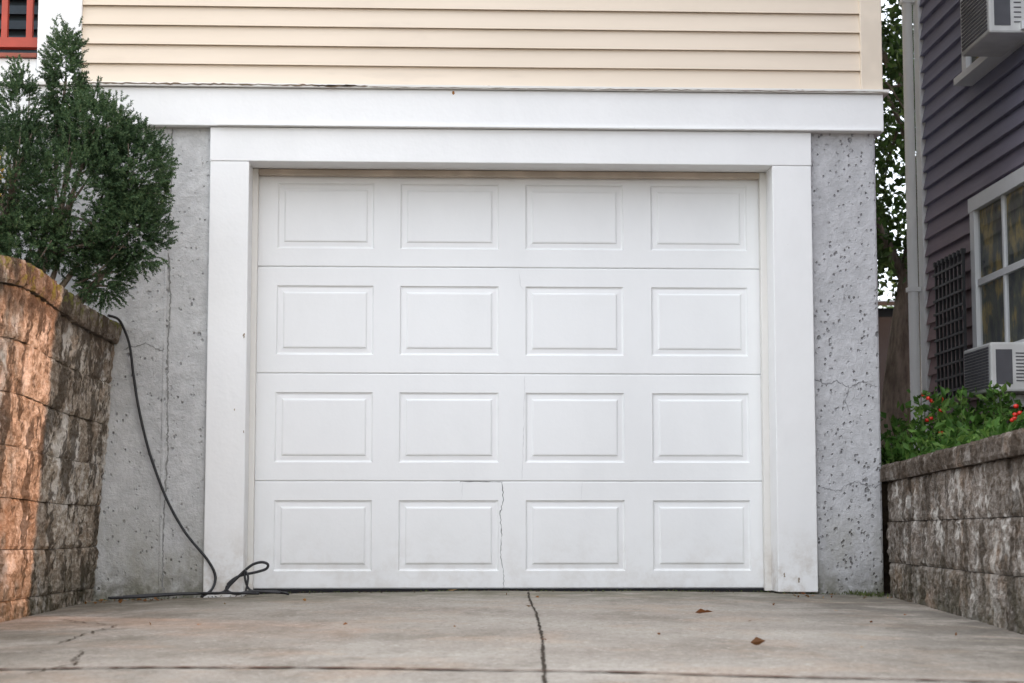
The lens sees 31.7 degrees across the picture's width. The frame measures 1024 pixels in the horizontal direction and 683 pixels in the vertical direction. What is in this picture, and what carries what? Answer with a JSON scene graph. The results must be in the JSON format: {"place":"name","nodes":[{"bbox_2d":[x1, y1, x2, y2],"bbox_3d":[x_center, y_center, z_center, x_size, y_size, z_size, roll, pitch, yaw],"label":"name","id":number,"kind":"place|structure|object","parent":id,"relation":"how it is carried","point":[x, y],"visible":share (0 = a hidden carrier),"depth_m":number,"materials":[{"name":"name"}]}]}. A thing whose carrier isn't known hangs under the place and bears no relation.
{"place":"outdoors","nodes":[
{"label":"outdoors","id":0,"kind":"place"},
{"bbox_2d":[0,53,36,58],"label":"porch floor","id":1,"kind":"structure","parent":0,"point":[25,55],"depth_m":9.04,"materials":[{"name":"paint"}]},
{"bbox_2d":[0,0,36,49],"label":"porch railing","id":2,"kind":"object","parent":1,"relation":"on","point":[27,42],"visible":0.87,"depth_m":9.13,"materials":[{"name":"red paint"}]},
{"bbox_2d":[0,591,1023,682],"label":"driveway","id":3,"kind":"structure","parent":0,"point":[589,636],"depth_m":5.90,"materials":[{"name":"concrete"}]},
{"bbox_2d":[203,161,252,597],"bbox_3d":[-1.424,0.194,9.098,0.195,2.180,0.312,0,-6,-2],"label":"jamb","id":4,"kind":"object","parent":3,"relation":"on","point":[228,392],"visible":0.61,"depth_m":8.95,"materials":[{"name":"white paint"}]},
{"bbox_2d":[247,169,258,589],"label":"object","id":5,"kind":"object","parent":4,"relation":"attached to","point":[253,368],"visible":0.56,"depth_m":9.13,"materials":[{"name":"paint"}]},
{"bbox_2d":[210,127,810,172],"bbox_3d":[-0.002,-0.971,9.274,3.044,0.173,0.314,0,-6,-2],"label":"header","id":6,"kind":"object","parent":4,"relation":"on","point":[492,150],"visible":0.76,"depth_m":9.13,"materials":[{"name":"white paint"}]},
{"bbox_2d":[259,169,758,179],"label":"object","id":7,"kind":"object","parent":6,"relation":"attached to","point":[507,174],"visible":1,"depth_m":9.29,"materials":[{"name":"paint"}]},
{"bbox_2d":[96,588,891,600],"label":"weeds","id":8,"kind":"object","parent":3,"relation":"on","point":[860,593],"visible":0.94,"depth_m":8.93,"materials":[{"name":"green plant"}]},
{"bbox_2d":[258,266,761,481],"bbox_3d":[-0.009,0.161,9.268,2.641,2.180,0.040,0,-6,-2],"label":"section gap","id":9,"kind":"object","parent":3,"relation":"on","point":[596,374],"visible":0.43,"depth_m":9.23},
{"bbox_2d":[253,588,769,593],"bbox_3d":[-0.009,1.268,9.138,2.641,0.032,0.047,0,-6,-2],"label":"bottom seal","id":10,"kind":"object","parent":3,"relation":"on","point":[530,589],"visible":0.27,"depth_m":9.13,"materials":[{"name":"rubber"}]},
{"bbox_2d":[253,481,763,588],"bbox_3d":[-0.009,0.983,9.170,2.641,0.540,0.030,0,-6,-2],"label":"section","id":11,"kind":"object","parent":10,"relation":"on","point":[378,535],"visible":0.98,"depth_m":9.16,"materials":[{"name":"white paint"}]},
{"bbox_2d":[461,481,503,584],"bbox_3d":[-0.152,0.981,9.148,0.228,0.541,0.001,0,-6,-2],"label":"panel crack","id":12,"kind":"object","parent":11,"relation":"attached to","point":[499,513],"visible":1,"depth_m":9.17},
{"bbox_2d":[255,373,761,480],"bbox_3d":[-0.009,0.441,9.225,2.641,0.546,0.030,0,-6,-2],"label":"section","id":13,"kind":"object","parent":11,"relation":"on","point":[411,427],"visible":1,"depth_m":9.21,"materials":[{"name":"white paint"}]},
{"bbox_2d":[256,267,760,374],"bbox_3d":[-0.009,-0.105,9.280,2.641,0.546,0.030,0,-6,-2],"label":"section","id":14,"kind":"object","parent":13,"relation":"on","point":[481,320],"visible":1,"depth_m":9.27,"materials":[{"name":"white paint"}]},
{"bbox_2d":[258,176,758,268],"bbox_3d":[-0.009,-0.651,9.334,2.641,0.546,0.030,0,-6,-2],"label":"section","id":15,"kind":"object","parent":14,"relation":"on","point":[493,222],"visible":0.96,"depth_m":9.32,"materials":[{"name":"white paint"}]},
{"bbox_2d":[462,270,581,495],"bbox_3d":[0.051,0.220,9.233,0.617,1.179,0.001,0,-6,-2],"label":"panel hairline","id":16,"kind":"object","parent":14,"relation":"attached to","point":[523,428],"visible":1,"depth_m":9.21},
{"bbox_2d":[0,591,1023,682],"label":"driveway joint","id":17,"kind":"object","parent":3,"relation":"on","point":[542,658],"visible":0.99,"depth_m":4.80,"materials":[{"name":"grey concrete"}]},
{"bbox_2d":[84,589,956,646],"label":"fallen leaves","id":18,"kind":"object","parent":3,"relation":"on","point":[756,641],"visible":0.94,"depth_m":7.31,"materials":[{"name":"brown plant"}]},
{"bbox_2d":[235,589,829,596],"bbox_3d":[0.168,1.250,8.976,3.294,0.036,0.295,0,-6,-2],"label":"threshold debris","id":19,"kind":"object","parent":3,"relation":"on","point":[538,591],"visible":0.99,"depth_m":9.01,"materials":[{"name":"soil"}]},
{"bbox_2d":[758,173,771,590],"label":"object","id":20,"kind":"object","parent":3,"relation":"on","point":[764,383],"visible":1,"depth_m":9.24,"materials":[{"name":"paint"}]},
{"bbox_2d":[766,166,817,591],"bbox_3d":[1.416,0.191,9.218,0.200,2.150,0.312,0,-6,-2],"label":"jamb","id":21,"kind":"object","parent":3,"relation":"on","point":[793,493],"visible":0.8,"depth_m":9.07,"materials":[{"name":"white paint"}]},
{"bbox_2d":[882,482,890,592],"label":"garden soil","id":22,"kind":"structure","parent":0,"point":[885,520],"depth_m":9.34,"materials":[{"name":"black soil"}]},
{"bbox_2d":[899,0,920,449],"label":"downspout","id":23,"kind":"object","parent":22,"relation":"on","point":[913,289],"visible":0.74,"depth_m":12.25,"materials":[{"name":"white paint"}]},
{"bbox_2d":[880,380,1023,465],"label":"flowering plants","id":24,"kind":"object","parent":22,"relation":"on","point":[947,427],"visible":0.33,"depth_m":9.18,"materials":[{"name":"green plant"}]},
{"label":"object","id":25,"kind":"object","parent":22,"relation":"on","visible":0},
{"bbox_2d":[913,0,932,431],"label":"corner board","id":26,"kind":"object","parent":25,"relation":"attached to","point":[921,196],"visible":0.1,"depth_m":12.21,"materials":[{"name":"white paint"}]},
{"bbox_2d":[932,248,966,398],"bbox_3d":[2.780,-0.095,11.272,0.106,0.890,0.660,0,-6,-2],"label":"window guard grille","id":27,"kind":"object","parent":25,"relation":"attached to","point":[952,339],"depth_m":11.25,"materials":[{"name":"black metal"}]},
{"bbox_2d":[919,0,1023,439],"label":"clapboards","id":28,"kind":"object","parent":25,"relation":"attached to","point":[973,135],"visible":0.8,"depth_m":11.46,"materials":[{"name":"wood"}]},
{"bbox_2d":[954,0,1023,85],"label":"window frame","id":29,"kind":"object","parent":25,"relation":"attached to","point":[974,72],"visible":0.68,"depth_m":10.81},
{"bbox_2d":[960,0,1023,56],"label":"air conditioner body","id":30,"kind":"object","parent":29,"relation":"attached to","point":[992,40],"visible":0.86,"depth_m":10.04,"materials":[{"name":"white metal"}]},
{"bbox_2d":[961,0,1020,51],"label":"air conditioner louvres","id":31,"kind":"object","parent":30,"relation":"attached to","point":[1002,16],"visible":1,"depth_m":10.03,"materials":[{"name":"grey metal"}]},
{"bbox_2d":[968,166,1023,347],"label":"window frame","id":32,"kind":"object","parent":25,"relation":"attached to","point":[1001,189],"visible":0.49,"depth_m":10.63,"materials":[{"name":"white wood"}]},
{"bbox_2d":[964,342,1023,397],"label":"air conditioner body","id":33,"kind":"object","parent":32,"relation":"attached to","point":[1016,387],"visible":0.47,"depth_m":9.79,"materials":[{"name":"white metal"}]},
{"bbox_2d":[964,347,1023,392],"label":"air conditioner louvres","id":34,"kind":"object","parent":33,"relation":"attached to","point":[1004,369],"visible":0.93,"depth_m":9.83,"materials":[{"name":"grey metal"}]},
{"bbox_2d":[981,395,1023,408],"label":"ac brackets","id":35,"kind":"object","parent":33,"relation":"attached to","point":[1020,397],"visible":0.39,"depth_m":9.94,"materials":[{"name":"grey metal"}]},
{"bbox_2d":[979,186,1023,344],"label":"window curtain","id":36,"kind":"object","parent":32,"relation":"attached to","point":[992,262],"depth_m":10.48,"materials":[{"name":"grey fabric"}]},
{"bbox_2d":[875,0,915,307],"label":"sky","id":37,"kind":"structure","parent":0,"point":[883,16],"materials":[{"name":"white"}]},
{"bbox_3d":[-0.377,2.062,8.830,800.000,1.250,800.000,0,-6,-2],"label":"ground","id":38,"kind":"structure","parent":0,"visible":0},
{"bbox_2d":[0,255,121,621],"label":"retaining wall","id":39,"kind":"structure","parent":38,"relation":"on","point":[57,343],"depth_m":7.79,"materials":[{"name":"brown stone"}]},
{"bbox_2d":[107,314,288,598],"bbox_3d":[-1.534,0.549,8.768,0.917,1.385,0.282,0,-6,-2],"label":"black cable","id":40,"kind":"object","parent":39,"relation":"attached to","point":[245,573],"visible":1,"depth_m":8.77,"materials":[{"name":"rubber"}]},
{"bbox_2d":[0,126,210,600],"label":"concrete wall","id":41,"kind":"structure","parent":38,"relation":"on","point":[127,545],"depth_m":8.95,"materials":[{"name":"grey concrete"}]},
{"bbox_2d":[124,128,173,591],"bbox_3d":[-1.816,0.080,8.967,0.237,2.323,0.001,0,-6,-2],"label":"wall seam","id":42,"kind":"object","parent":41,"relation":"attached to","point":[167,460],"depth_m":8.96,"materials":[{"name":"grey concrete"}]},
{"bbox_2d":[158,129,169,598],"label":"form board ridge","id":43,"kind":"structure","parent":41,"relation":"attached to","point":[163,420],"depth_m":8.94,"materials":[{"name":"concrete"}]},
{"bbox_2d":[0,86,883,138],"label":"frieze board","id":44,"kind":"object","parent":41,"relation":"on","point":[174,107],"visible":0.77,"depth_m":9.11,"materials":[{"name":"white wood"}]},
{"bbox_2d":[0,81,889,98],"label":"drip cap","id":45,"kind":"object","parent":44,"relation":"on","point":[884,92],"visible":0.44,"depth_m":9.11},
{"bbox_2d":[0,59,36,80],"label":"porch skirt","id":46,"kind":"object","parent":45,"relation":"on","point":[32,64],"visible":0.2,"depth_m":9.06,"materials":[{"name":"white paint"}]},
{"bbox_2d":[91,5,858,70],"bbox_3d":[-0.374,-2.758,13.335,4.140,3.759,8.006,0,-6,-2],"label":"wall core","id":47,"kind":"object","parent":45,"relation":"on","point":[427,28],"visible":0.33,"depth_m":9.19,"materials":[{"name":"beige plastic"}]},
{"bbox_2d":[0,0,37,50],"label":"window frame","id":48,"kind":"object","parent":47,"relation":"attached to","point":[17,18],"depth_m":10.53,"materials":[{"name":"red paint"}]},
{"bbox_2d":[0,0,37,53],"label":"porch shutter","id":49,"kind":"object","parent":48,"relation":"attached to","point":[17,10],"depth_m":10.49,"materials":[{"name":"paint"}]},
{"bbox_2d":[36,0,82,80],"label":"corner board","id":50,"kind":"object","parent":47,"relation":"attached to","point":[70,12],"visible":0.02,"depth_m":9.07,"materials":[{"name":"white paint"}]},
{"bbox_2d":[81,0,860,88],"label":"front siding","id":51,"kind":"object","parent":47,"relation":"attached to","point":[724,43],"visible":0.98,"depth_m":9.18,"materials":[{"name":"beige plastic"}]},
{"bbox_2d":[858,0,882,88],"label":"corner post","id":52,"kind":"object","parent":45,"relation":"on","point":[870,41],"visible":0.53,"depth_m":9.24,"materials":[{"name":"beige plastic"}]},
{"bbox_2d":[88,82,875,91],"bbox_3d":[-0.118,-1.283,9.097,4.069,0.018,0.001,0,-6,-2],"label":"drip cap peeling","id":53,"kind":"object","parent":44,"relation":"on","point":[346,85],"visible":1,"depth_m":9.06,"materials":[{"name":"white paint"}]},
{"bbox_2d":[218,123,880,130],"bbox_3d":[0.203,-1.084,9.111,3.355,0.010,0.010,0,-6,-2],"label":"frame lip","id":54,"kind":"object","parent":44,"relation":"attached to","point":[502,126],"visible":1,"depth_m":9.11,"materials":[{"name":"white wood"}]},
{"bbox_2d":[770,133,883,594],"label":"concrete wall","id":55,"kind":"structure","parent":38,"relation":"on","point":[846,353],"depth_m":9.11,"materials":[{"name":"grey concrete"}]},
{"bbox_2d":[815,379,879,491],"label":"wall cracks","id":56,"kind":"structure","parent":55,"relation":"attached to","point":[848,410],"depth_m":9.10,"materials":[{"name":"grey concrete"}]},
{"bbox_2d":[877,271,897,307],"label":"distant trees","id":57,"kind":"object","parent":38,"relation":"on","point":[879,290],"visible":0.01,"depth_m":38.68,"materials":[{"name":"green plant"}]},
{"bbox_2d":[875,0,921,447],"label":"shade tree","id":58,"kind":"object","parent":38,"relation":"on","point":[896,384],"visible":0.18,"depth_m":14.37,"materials":[{"name":"green plant"}]},
{"bbox_2d":[878,300,921,406],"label":"dark shed","id":59,"kind":"structure","parent":38,"relation":"on","point":[884,319],"depth_m":17.76,"materials":[{"name":"wood"}]},
{"bbox_2d":[880,428,1023,634],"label":"retaining wall","id":60,"kind":"structure","parent":38,"relation":"on","point":[955,533],"depth_m":7.23,"materials":[{"name":"grey stone"}]},
{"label":"garden soil","id":61,"kind":"structure","parent":0,"visible":0},
{"bbox_2d":[0,13,181,315],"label":"juniper bush","id":62,"kind":"object","parent":61,"relation":"on","point":[123,203],"visible":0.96,"depth_m":8.32,"materials":[{"name":"green plant"}]}
]}

